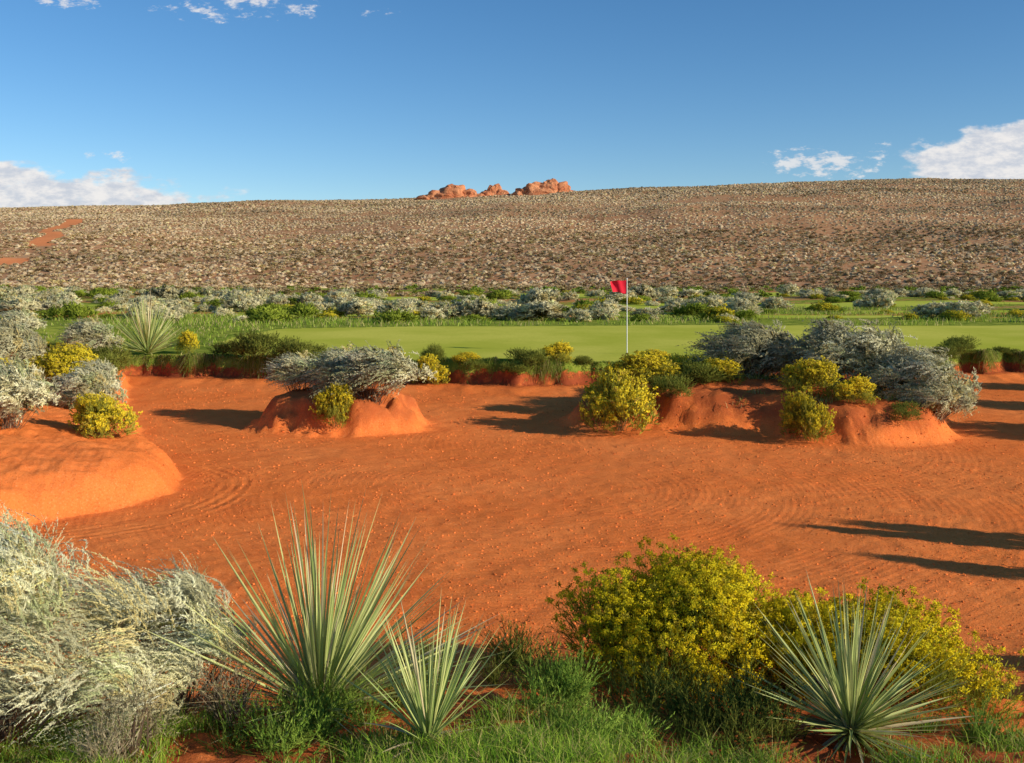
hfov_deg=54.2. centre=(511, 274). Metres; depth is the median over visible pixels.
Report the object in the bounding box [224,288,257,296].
sagebrush
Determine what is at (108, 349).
green shrub
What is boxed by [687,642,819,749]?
grass tuft
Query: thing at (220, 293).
sagebrush
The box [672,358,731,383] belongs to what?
green shrub
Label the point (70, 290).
sagebrush
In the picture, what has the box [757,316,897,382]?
sagebrush
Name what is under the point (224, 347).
green shrub
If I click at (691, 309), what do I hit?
green shrub
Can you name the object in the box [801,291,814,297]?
sagebrush
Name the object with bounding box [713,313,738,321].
sagebrush
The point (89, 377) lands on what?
sagebrush
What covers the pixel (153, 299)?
sagebrush
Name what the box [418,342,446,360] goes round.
green shrub
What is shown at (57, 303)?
sagebrush
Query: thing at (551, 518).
sand clods
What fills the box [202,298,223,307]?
green shrub
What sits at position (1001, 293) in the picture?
sagebrush
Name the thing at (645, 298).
green shrub
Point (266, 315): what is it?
green shrub
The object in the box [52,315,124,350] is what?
sagebrush
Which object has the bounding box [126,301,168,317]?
sagebrush
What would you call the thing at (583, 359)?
green shrub
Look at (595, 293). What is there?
sagebrush
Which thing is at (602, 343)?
putting green
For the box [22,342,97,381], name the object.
rabbitbrush
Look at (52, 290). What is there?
sagebrush
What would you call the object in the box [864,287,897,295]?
sagebrush
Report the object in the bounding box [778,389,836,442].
rabbitbrush
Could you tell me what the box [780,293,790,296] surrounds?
rabbitbrush
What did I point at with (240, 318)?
sagebrush
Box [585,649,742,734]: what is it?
grass tuft
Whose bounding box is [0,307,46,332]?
sagebrush
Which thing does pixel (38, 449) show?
ground
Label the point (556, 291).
sagebrush
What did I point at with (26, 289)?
sagebrush
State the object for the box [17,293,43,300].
sagebrush
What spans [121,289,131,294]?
sagebrush
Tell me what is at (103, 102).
sky
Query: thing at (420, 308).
sagebrush
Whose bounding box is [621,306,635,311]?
sagebrush
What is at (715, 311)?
rabbitbrush
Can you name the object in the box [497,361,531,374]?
green shrub
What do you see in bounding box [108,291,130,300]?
sagebrush
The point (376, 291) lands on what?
sagebrush
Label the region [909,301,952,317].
sagebrush
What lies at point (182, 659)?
sagebrush
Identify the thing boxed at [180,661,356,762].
green shrub
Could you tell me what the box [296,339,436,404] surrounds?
sagebrush
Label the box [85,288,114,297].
green shrub
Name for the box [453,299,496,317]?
sagebrush
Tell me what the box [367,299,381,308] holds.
sagebrush
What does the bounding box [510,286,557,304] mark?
sagebrush
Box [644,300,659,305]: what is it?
sagebrush
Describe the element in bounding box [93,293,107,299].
sagebrush
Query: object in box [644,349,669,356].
rabbitbrush
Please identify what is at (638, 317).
green shrub
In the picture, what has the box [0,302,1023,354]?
rough grass
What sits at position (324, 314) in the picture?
rabbitbrush
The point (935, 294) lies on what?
green shrub
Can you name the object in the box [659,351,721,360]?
green shrub
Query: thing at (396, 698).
green shrub
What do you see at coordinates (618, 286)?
golf flag
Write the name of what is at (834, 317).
rabbitbrush
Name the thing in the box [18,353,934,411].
mound grass
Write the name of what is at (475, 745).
grass
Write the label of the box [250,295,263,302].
sagebrush
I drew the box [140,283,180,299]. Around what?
sagebrush
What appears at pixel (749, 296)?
sagebrush
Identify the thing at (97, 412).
rabbitbrush
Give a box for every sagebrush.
[0,285,19,297]
[0,294,19,303]
[0,295,47,311]
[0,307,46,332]
[0,317,49,363]
[0,352,60,429]
[0,500,202,757]
[12,284,37,295]
[13,550,256,736]
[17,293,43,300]
[36,290,52,300]
[41,298,78,310]
[46,288,59,294]
[46,357,127,408]
[47,289,81,301]
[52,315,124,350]
[57,297,79,303]
[66,287,75,293]
[67,285,85,290]
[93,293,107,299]
[94,306,112,312]
[101,297,125,303]
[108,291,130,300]
[109,302,131,311]
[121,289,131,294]
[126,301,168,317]
[132,294,173,309]
[133,288,146,294]
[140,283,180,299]
[153,307,183,320]
[163,296,198,312]
[164,301,187,311]
[176,286,196,296]
[176,310,193,315]
[182,297,192,302]
[192,296,202,301]
[196,285,216,295]
[196,303,216,311]
[200,294,219,305]
[212,287,231,296]
[212,306,237,315]
[217,291,259,311]
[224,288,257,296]
[233,315,249,322]
[242,285,269,301]
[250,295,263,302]
[258,350,326,391]
[266,294,289,304]
[281,292,299,303]
[295,292,323,303]
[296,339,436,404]
[305,300,326,312]
[307,343,380,389]
[320,294,365,309]
[322,291,358,300]
[337,288,354,297]
[337,298,374,316]
[365,297,385,304]
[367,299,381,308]
[368,289,387,296]
[376,297,419,319]
[401,298,421,301]
[404,299,432,307]
[415,305,428,312]
[416,307,445,319]
[426,300,458,318]
[436,289,453,300]
[450,298,483,316]
[451,295,487,302]
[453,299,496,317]
[478,303,508,319]
[490,303,543,319]
[497,301,520,306]
[501,301,567,320]
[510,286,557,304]
[544,288,563,301]
[562,290,579,300]
[564,307,591,321]
[584,290,605,296]
[584,298,620,318]
[590,306,618,319]
[599,293,630,302]
[613,290,636,296]
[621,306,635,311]
[627,284,656,298]
[630,307,666,316]
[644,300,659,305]
[649,315,659,321]
[653,290,662,297]
[654,286,667,296]
[656,296,674,302]
[659,287,677,297]
[659,302,679,311]
[664,296,683,304]
[675,289,702,298]
[676,318,798,378]
[679,297,700,307]
[687,293,726,313]
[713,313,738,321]
[723,296,748,308]
[726,296,762,314]
[731,290,763,303]
[740,330,806,375]
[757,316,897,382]
[758,296,793,310]
[775,284,800,296]
[795,288,822,296]
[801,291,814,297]
[821,286,835,292]
[823,291,839,297]
[835,321,928,376]
[844,342,982,406]
[852,298,866,307]
[858,292,896,308]
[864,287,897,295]
[882,292,898,297]
[887,375,980,423]
[894,287,908,295]
[905,288,930,297]
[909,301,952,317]
[937,300,991,319]
[944,288,962,297]
[970,301,995,309]
[997,290,1022,297]
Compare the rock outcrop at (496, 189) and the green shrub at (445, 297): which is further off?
the rock outcrop at (496, 189)
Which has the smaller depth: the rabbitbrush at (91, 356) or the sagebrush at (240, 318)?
the rabbitbrush at (91, 356)
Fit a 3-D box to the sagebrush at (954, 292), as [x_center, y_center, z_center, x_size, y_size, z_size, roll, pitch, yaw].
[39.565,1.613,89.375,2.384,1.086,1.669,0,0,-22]
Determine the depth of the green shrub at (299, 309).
46.84 m
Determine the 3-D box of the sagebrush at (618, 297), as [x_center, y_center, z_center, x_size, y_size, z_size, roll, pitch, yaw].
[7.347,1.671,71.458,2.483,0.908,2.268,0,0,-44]
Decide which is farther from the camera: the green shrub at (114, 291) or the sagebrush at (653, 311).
the green shrub at (114, 291)
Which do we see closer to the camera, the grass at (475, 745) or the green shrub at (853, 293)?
the grass at (475, 745)
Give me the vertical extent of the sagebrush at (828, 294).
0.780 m
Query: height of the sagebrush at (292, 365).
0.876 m
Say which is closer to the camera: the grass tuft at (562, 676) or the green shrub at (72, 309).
the grass tuft at (562, 676)
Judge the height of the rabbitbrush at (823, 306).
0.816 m
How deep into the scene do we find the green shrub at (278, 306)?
56.30 m
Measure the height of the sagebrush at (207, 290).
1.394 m
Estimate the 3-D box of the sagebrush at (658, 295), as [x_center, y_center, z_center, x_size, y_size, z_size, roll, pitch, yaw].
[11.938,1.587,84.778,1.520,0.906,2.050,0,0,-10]
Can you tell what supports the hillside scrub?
on the hill
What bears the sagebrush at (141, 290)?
on the ground at (38, 449)
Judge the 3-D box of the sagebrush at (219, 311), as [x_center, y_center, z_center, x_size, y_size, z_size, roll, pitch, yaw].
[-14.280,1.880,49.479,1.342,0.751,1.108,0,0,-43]
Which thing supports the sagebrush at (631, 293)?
on the ground at (38, 449)
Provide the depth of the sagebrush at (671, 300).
58.31 m
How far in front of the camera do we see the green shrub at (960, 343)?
28.22 m
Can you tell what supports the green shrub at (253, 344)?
on the ground at (38, 449)
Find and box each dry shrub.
[13,646,195,762]
[170,625,282,732]
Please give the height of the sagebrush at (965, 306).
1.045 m
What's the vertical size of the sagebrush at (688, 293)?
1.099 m
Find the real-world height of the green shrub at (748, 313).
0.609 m
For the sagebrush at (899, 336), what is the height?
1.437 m
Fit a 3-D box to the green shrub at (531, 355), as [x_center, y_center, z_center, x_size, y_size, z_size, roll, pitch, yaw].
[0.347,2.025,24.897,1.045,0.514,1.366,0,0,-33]
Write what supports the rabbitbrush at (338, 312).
on the ground at (38, 449)
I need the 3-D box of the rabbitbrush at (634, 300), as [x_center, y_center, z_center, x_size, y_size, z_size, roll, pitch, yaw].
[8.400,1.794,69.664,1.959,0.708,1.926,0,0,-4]
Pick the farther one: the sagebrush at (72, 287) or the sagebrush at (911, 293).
the sagebrush at (72, 287)
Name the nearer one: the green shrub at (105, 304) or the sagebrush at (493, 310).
the sagebrush at (493, 310)
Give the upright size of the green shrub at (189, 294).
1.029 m
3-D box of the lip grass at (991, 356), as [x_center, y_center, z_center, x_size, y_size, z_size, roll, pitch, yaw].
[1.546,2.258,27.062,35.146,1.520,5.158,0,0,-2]
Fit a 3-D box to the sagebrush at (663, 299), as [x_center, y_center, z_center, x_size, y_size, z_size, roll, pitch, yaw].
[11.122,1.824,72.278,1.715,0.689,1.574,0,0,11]
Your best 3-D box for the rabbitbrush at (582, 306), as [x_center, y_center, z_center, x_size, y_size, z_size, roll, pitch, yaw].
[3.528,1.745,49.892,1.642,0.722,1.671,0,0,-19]
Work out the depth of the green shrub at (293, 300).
63.91 m
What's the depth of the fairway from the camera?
65.85 m
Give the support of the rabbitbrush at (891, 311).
on the ground at (38, 449)
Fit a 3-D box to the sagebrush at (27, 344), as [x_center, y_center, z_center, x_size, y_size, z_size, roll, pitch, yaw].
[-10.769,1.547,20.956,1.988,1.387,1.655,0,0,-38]
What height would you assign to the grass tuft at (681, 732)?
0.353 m
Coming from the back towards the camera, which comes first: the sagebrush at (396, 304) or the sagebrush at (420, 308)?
the sagebrush at (420, 308)
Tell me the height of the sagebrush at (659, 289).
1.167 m
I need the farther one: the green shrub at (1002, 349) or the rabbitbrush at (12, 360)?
the green shrub at (1002, 349)
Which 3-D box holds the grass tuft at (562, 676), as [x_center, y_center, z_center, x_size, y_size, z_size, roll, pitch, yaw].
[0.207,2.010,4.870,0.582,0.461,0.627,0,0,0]
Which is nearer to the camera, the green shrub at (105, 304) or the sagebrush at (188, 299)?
the green shrub at (105, 304)
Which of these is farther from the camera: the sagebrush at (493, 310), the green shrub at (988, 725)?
the sagebrush at (493, 310)
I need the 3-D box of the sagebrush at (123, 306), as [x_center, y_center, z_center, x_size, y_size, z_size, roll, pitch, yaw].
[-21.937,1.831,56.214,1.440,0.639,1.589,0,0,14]
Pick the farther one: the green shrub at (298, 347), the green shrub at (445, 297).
the green shrub at (445, 297)
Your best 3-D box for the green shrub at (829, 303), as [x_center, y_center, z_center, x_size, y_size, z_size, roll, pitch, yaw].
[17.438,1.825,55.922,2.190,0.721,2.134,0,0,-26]
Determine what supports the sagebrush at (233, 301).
on the ground at (38, 449)
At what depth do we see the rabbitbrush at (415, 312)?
45.16 m
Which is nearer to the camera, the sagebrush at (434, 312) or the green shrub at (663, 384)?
the green shrub at (663, 384)
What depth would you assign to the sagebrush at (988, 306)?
56.92 m
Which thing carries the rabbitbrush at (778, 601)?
on the ground at (38, 449)
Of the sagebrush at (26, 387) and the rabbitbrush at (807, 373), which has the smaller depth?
the sagebrush at (26, 387)
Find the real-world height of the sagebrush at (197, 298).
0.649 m
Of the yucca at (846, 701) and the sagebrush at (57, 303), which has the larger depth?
the sagebrush at (57, 303)
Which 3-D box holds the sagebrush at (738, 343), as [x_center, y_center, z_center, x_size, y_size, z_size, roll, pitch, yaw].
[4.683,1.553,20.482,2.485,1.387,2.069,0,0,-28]
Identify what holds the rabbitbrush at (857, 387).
on the ground at (38, 449)
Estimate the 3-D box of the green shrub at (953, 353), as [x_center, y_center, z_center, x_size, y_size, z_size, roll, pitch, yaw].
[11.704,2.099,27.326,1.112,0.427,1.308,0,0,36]
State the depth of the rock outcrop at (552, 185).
546.81 m
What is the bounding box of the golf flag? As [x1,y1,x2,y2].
[610,278,627,352]
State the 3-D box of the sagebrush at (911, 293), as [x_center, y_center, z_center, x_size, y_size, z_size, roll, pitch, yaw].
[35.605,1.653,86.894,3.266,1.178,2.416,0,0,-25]
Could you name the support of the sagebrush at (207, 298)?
on the ground at (38, 449)
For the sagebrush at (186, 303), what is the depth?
51.65 m
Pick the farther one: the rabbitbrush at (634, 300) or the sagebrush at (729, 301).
the rabbitbrush at (634, 300)
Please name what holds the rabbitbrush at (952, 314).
on the ground at (38, 449)
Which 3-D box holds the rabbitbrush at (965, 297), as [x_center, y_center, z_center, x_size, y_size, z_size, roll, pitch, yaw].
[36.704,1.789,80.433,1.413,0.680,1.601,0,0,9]
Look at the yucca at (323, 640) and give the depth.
5.02 m
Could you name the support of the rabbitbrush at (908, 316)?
on the ground at (38, 449)
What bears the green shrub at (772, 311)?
on the ground at (38, 449)
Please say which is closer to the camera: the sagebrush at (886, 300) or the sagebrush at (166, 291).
the sagebrush at (886, 300)
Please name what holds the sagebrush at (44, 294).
on the ground at (38, 449)
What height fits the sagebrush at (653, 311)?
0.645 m
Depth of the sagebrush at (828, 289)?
93.29 m
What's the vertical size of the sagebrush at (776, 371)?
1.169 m
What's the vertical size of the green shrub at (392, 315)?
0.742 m
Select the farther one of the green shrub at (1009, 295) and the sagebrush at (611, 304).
the green shrub at (1009, 295)
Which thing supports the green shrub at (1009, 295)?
on the ground at (38, 449)
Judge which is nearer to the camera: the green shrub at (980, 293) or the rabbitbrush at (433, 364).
the rabbitbrush at (433, 364)
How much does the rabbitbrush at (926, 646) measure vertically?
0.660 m
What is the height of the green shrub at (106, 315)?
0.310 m
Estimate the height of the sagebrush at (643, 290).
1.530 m
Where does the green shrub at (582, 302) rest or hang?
on the ground at (38, 449)
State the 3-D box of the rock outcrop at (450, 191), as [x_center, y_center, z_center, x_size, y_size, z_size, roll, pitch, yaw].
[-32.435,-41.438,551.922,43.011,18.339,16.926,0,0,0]
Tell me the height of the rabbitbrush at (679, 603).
0.867 m
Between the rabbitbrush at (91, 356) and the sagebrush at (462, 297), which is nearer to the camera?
the rabbitbrush at (91, 356)
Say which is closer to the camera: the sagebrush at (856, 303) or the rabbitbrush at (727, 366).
the rabbitbrush at (727, 366)
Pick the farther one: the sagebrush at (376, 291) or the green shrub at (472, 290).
the green shrub at (472, 290)
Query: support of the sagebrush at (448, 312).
on the ground at (38, 449)
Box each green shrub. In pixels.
[34,309,51,314]
[37,300,100,319]
[73,290,86,296]
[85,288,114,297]
[87,344,134,364]
[90,350,129,377]
[95,301,120,309]
[97,297,107,302]
[98,313,116,317]
[107,289,118,295]
[177,291,203,299]
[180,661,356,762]
[192,286,208,295]
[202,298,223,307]
[206,341,257,357]
[227,326,306,361]
[243,305,287,315]
[244,309,301,322]
[256,302,290,311]
[270,658,399,738]
[277,338,330,358]
[282,300,321,318]
[287,297,300,304]
[351,291,380,298]
[361,629,462,713]
[372,308,420,322]
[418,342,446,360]
[436,295,456,300]
[456,314,490,321]
[458,356,490,368]
[460,289,481,294]
[463,609,565,688]
[464,295,504,306]
[486,290,510,299]
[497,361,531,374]
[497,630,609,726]
[499,289,515,296]
[504,347,549,366]
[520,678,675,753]
[560,306,569,311]
[573,298,594,308]
[574,355,594,364]
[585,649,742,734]
[629,313,659,321]
[635,295,652,301]
[648,373,695,397]
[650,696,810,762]
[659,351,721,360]
[667,302,711,317]
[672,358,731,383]
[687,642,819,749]
[701,291,719,296]
[734,309,761,319]
[760,309,777,313]
[803,302,846,311]
[821,296,838,301]
[830,298,844,302]
[838,290,863,297]
[845,296,861,301]
[884,398,924,421]
[921,290,947,298]
[928,344,961,358]
[937,684,1023,746]
[939,334,981,354]
[971,290,998,297]
[975,295,1003,301]
[990,345,1020,354]
[1003,293,1021,299]
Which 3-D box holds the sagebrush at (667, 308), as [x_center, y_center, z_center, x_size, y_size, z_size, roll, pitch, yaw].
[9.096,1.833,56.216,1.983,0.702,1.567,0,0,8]
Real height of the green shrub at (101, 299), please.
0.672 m
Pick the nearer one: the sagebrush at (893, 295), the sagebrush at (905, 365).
the sagebrush at (905, 365)
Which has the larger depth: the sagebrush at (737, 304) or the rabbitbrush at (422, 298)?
the rabbitbrush at (422, 298)
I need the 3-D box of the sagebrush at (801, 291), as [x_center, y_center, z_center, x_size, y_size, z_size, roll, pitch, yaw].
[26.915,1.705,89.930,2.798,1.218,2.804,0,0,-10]
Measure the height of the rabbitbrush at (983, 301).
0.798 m
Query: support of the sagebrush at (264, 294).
on the ground at (38, 449)
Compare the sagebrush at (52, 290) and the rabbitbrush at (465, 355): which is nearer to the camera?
the rabbitbrush at (465, 355)
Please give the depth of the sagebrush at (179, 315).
43.55 m
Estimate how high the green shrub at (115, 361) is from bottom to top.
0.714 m
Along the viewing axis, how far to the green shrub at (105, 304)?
57.45 m
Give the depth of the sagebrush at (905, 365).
17.77 m
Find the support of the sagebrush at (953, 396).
on the ground at (38, 449)
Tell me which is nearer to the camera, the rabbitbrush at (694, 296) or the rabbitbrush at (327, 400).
the rabbitbrush at (327, 400)
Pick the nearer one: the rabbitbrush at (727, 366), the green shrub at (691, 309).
the rabbitbrush at (727, 366)
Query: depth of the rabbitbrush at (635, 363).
19.70 m
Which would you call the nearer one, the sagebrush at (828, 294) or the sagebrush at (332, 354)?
the sagebrush at (332, 354)
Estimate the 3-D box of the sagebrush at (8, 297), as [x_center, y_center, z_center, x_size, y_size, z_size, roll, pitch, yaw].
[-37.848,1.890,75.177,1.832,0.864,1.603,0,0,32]
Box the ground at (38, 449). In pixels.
[0,287,1023,762]
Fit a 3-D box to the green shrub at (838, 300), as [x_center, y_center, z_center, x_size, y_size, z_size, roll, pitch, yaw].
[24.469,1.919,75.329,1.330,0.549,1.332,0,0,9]
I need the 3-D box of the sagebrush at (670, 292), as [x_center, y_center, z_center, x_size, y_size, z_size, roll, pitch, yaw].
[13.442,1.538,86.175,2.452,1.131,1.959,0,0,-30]
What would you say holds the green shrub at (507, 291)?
on the ground at (38, 449)
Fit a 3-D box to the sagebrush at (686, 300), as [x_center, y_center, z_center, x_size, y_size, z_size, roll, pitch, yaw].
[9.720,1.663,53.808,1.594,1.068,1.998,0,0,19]
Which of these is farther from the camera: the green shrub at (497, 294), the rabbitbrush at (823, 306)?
the green shrub at (497, 294)
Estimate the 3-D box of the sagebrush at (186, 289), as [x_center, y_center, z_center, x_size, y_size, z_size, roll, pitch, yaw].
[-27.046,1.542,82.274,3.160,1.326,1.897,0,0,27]
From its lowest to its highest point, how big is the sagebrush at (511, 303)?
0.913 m
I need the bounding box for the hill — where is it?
[0,179,1023,287]
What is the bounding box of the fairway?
[81,292,1023,317]
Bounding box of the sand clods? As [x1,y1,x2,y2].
[3,368,1023,681]
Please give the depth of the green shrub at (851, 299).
75.93 m
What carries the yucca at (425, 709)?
on the ground at (38, 449)
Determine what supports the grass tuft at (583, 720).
on the ground at (38, 449)
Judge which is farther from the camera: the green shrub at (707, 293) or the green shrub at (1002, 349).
the green shrub at (707, 293)
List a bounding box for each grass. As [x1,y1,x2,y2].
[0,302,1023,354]
[0,683,1023,762]
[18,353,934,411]
[45,341,1023,384]
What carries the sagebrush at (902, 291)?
on the ground at (38, 449)
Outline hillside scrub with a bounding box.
[0,177,1023,296]
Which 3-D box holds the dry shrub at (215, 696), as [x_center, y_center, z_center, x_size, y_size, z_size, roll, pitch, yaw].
[-1.351,1.945,4.822,0.685,0.599,0.721,0,0,0]
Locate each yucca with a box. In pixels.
[105,291,192,353]
[133,480,506,747]
[342,594,516,758]
[702,571,1019,762]
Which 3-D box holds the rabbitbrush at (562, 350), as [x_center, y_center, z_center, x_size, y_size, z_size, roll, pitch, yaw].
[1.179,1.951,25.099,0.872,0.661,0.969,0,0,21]
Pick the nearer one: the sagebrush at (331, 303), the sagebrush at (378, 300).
the sagebrush at (331, 303)
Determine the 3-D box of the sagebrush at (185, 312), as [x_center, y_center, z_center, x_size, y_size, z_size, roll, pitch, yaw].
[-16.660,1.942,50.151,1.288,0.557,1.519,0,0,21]
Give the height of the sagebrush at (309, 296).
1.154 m
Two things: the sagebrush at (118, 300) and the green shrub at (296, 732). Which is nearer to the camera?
the green shrub at (296, 732)
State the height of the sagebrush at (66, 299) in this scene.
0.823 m
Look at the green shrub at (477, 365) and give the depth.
24.88 m
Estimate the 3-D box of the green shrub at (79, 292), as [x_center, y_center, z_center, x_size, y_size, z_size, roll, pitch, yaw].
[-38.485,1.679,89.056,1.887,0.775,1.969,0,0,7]
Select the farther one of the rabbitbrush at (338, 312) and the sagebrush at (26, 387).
the rabbitbrush at (338, 312)
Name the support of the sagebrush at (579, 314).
on the ground at (38, 449)
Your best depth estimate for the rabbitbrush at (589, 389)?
21.47 m
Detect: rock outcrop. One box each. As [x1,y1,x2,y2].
[416,184,484,199]
[481,183,509,195]
[512,178,573,195]
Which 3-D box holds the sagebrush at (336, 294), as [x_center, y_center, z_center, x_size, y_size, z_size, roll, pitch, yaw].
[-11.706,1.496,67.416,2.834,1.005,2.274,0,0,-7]
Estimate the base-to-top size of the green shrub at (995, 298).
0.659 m
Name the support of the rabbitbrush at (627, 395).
on the ground at (38, 449)
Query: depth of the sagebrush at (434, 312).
44.76 m
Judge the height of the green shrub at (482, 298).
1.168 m
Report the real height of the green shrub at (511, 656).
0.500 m
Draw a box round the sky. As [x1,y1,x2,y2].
[0,0,1023,207]
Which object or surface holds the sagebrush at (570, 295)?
on the ground at (38, 449)
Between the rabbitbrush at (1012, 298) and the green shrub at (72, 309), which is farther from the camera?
the rabbitbrush at (1012, 298)
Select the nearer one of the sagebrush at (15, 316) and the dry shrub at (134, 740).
the dry shrub at (134, 740)
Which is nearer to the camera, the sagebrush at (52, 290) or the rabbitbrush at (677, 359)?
the rabbitbrush at (677, 359)
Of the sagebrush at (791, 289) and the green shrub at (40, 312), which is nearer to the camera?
the green shrub at (40, 312)
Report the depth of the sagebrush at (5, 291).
81.56 m
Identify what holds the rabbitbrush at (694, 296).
on the ground at (38, 449)
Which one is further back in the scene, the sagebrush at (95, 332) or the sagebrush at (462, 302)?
the sagebrush at (462, 302)
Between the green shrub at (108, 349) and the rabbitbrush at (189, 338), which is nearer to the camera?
the green shrub at (108, 349)
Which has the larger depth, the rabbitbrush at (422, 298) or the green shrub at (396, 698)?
the rabbitbrush at (422, 298)
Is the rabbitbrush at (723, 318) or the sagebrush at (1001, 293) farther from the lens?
the sagebrush at (1001, 293)
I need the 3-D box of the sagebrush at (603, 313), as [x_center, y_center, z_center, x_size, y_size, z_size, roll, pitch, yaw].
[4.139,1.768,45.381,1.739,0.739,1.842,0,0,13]
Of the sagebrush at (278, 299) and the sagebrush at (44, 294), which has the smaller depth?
the sagebrush at (278, 299)
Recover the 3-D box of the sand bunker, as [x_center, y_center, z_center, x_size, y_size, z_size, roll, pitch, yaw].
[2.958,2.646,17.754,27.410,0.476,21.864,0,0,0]
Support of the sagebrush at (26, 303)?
on the ground at (38, 449)
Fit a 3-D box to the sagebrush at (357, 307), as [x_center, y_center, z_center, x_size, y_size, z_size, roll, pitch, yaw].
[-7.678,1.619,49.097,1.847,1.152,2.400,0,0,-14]
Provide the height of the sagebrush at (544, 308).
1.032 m
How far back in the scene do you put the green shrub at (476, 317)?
43.70 m
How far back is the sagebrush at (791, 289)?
95.45 m
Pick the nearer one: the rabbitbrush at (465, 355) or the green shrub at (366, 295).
the rabbitbrush at (465, 355)
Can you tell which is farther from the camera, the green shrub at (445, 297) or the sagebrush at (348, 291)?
the sagebrush at (348, 291)
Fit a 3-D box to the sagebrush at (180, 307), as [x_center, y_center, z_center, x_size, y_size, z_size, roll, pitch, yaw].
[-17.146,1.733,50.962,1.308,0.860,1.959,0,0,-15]
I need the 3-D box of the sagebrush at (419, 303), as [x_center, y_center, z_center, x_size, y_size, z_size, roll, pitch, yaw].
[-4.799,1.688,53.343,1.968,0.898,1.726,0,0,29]
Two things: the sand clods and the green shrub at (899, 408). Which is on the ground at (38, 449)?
the green shrub at (899, 408)
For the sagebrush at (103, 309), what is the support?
on the ground at (38, 449)
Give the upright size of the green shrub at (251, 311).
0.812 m
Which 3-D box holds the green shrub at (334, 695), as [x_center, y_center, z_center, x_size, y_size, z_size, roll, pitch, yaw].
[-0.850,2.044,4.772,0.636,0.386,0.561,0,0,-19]
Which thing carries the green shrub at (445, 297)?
on the ground at (38, 449)
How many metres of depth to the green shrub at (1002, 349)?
28.46 m
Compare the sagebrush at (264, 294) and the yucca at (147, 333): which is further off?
the sagebrush at (264, 294)
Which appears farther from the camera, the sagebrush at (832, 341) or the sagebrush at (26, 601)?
the sagebrush at (832, 341)
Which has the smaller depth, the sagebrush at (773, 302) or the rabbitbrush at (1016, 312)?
the rabbitbrush at (1016, 312)
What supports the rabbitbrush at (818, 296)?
on the ground at (38, 449)
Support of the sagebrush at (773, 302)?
on the ground at (38, 449)
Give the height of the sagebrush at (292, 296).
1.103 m
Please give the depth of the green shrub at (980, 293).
81.67 m
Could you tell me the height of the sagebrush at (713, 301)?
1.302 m
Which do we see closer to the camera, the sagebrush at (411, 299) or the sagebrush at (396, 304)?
the sagebrush at (396, 304)
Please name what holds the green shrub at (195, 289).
on the ground at (38, 449)
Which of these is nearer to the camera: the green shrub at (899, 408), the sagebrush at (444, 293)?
the green shrub at (899, 408)
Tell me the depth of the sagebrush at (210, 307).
54.71 m
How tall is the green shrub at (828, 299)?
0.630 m
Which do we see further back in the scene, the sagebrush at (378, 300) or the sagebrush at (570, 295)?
the sagebrush at (570, 295)
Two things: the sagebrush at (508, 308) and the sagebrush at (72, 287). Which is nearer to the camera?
the sagebrush at (508, 308)
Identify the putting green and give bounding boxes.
[223,325,1023,361]
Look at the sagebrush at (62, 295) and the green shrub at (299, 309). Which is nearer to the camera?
the green shrub at (299, 309)
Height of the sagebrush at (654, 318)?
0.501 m
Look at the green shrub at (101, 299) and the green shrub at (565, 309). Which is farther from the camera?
the green shrub at (101, 299)
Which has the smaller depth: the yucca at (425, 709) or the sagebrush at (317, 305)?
the yucca at (425, 709)
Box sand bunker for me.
[0,364,1023,669]
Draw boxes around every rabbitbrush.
[0,356,35,374]
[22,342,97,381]
[35,341,102,371]
[67,391,142,439]
[174,329,199,353]
[309,380,354,431]
[310,311,340,318]
[321,308,347,316]
[411,353,450,384]
[412,309,427,319]
[417,296,432,300]
[450,351,481,361]
[540,339,573,362]
[545,532,821,704]
[572,304,592,313]
[578,366,661,434]
[582,375,639,400]
[595,350,687,381]
[619,296,643,304]
[640,354,702,378]
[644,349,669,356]
[689,293,705,299]
[694,357,746,383]
[695,303,734,320]
[707,585,854,700]
[711,315,739,322]
[753,576,1023,719]
[775,355,843,400]
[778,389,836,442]
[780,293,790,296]
[807,300,841,312]
[808,293,825,298]
[826,315,843,318]
[833,373,880,405]
[878,309,892,313]
[899,312,919,319]
[937,310,975,320]
[960,293,975,299]
[972,297,992,305]
[1003,297,1019,300]
[1006,309,1023,316]

